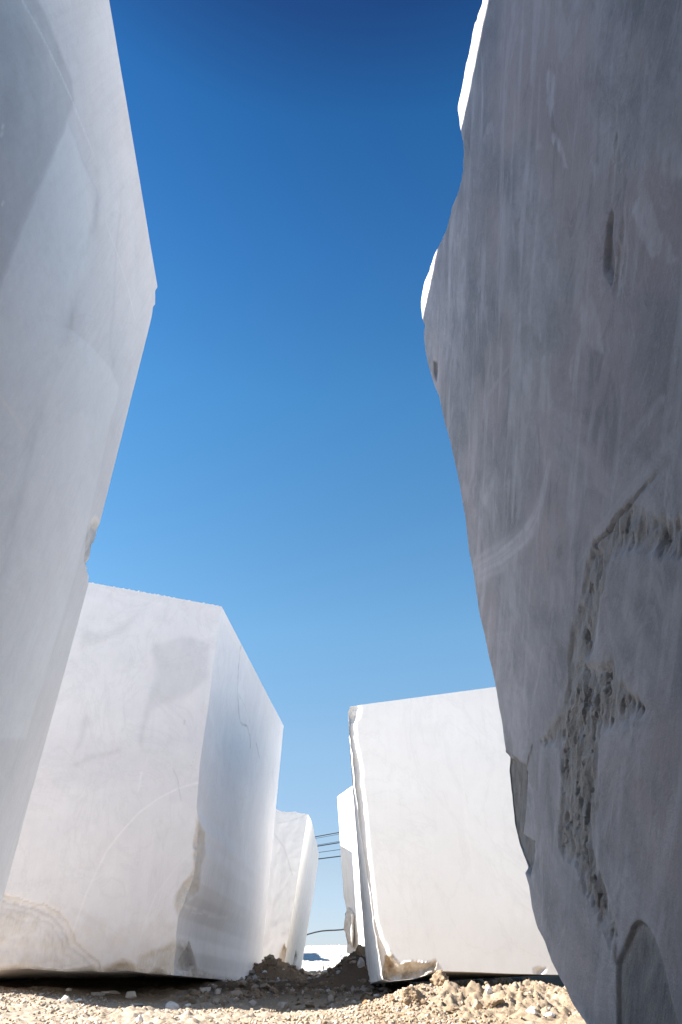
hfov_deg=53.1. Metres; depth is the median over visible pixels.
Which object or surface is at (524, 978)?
dirt clod
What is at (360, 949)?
dirt clod
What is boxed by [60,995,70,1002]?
stone
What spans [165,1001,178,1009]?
stone
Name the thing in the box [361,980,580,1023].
gravel
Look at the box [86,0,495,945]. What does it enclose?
sky
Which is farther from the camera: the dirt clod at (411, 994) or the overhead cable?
the overhead cable
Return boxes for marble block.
[0,0,156,906]
[0,582,282,980]
[262,809,318,967]
[337,786,364,953]
[348,687,557,983]
[421,0,681,1023]
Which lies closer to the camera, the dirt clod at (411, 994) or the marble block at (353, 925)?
the dirt clod at (411, 994)
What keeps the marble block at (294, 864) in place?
on the ground
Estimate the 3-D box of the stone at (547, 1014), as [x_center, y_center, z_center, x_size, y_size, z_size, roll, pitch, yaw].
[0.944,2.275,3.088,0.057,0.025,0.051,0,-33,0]
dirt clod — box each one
[264,954,276,964]
[356,944,364,955]
[388,995,394,1002]
[401,986,425,1005]
[430,970,448,985]
[443,1005,460,1013]
[455,979,474,986]
[474,979,483,982]
[485,998,504,1008]
[488,979,497,985]
[495,977,512,984]
[522,977,534,981]
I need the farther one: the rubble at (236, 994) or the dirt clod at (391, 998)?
the rubble at (236, 994)
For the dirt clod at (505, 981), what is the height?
0.130 m
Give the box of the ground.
[0,945,585,1023]
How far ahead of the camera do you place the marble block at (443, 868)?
4.50 m
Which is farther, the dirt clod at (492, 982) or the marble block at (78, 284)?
the dirt clod at (492, 982)
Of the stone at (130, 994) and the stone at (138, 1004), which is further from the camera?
the stone at (130, 994)
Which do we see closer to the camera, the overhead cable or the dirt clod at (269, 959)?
the dirt clod at (269, 959)
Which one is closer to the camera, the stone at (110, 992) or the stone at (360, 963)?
the stone at (110, 992)
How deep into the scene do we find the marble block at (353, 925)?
9.43 m
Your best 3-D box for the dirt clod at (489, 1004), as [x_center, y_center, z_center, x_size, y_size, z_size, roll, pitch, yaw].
[0.732,2.336,3.238,0.100,0.051,0.078,0,-33,0]
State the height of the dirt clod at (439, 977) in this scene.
0.097 m
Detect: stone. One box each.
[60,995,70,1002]
[91,992,104,996]
[101,991,120,994]
[125,991,136,997]
[129,1003,144,1005]
[135,1015,143,1023]
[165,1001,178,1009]
[357,957,364,967]
[476,1004,482,1009]
[485,985,491,993]
[526,1006,536,1014]
[543,1012,554,1017]
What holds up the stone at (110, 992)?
on the ground
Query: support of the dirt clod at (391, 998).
on the ground
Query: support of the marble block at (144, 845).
on the ground
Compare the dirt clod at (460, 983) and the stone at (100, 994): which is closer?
the stone at (100, 994)
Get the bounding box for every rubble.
[178,951,395,1010]
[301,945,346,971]
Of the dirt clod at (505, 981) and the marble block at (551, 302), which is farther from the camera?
the dirt clod at (505, 981)
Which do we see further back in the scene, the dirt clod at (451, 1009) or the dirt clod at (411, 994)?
the dirt clod at (411, 994)
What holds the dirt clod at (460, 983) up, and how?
on the ground
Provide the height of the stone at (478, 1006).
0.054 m
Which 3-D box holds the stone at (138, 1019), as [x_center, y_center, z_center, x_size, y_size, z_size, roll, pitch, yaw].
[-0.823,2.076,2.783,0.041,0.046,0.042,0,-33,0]
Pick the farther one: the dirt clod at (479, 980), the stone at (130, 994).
the dirt clod at (479, 980)
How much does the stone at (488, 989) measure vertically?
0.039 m
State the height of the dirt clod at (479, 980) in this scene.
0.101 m
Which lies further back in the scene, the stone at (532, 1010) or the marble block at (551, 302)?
the stone at (532, 1010)
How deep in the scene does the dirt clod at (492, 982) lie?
6.20 m
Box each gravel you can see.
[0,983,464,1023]
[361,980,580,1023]

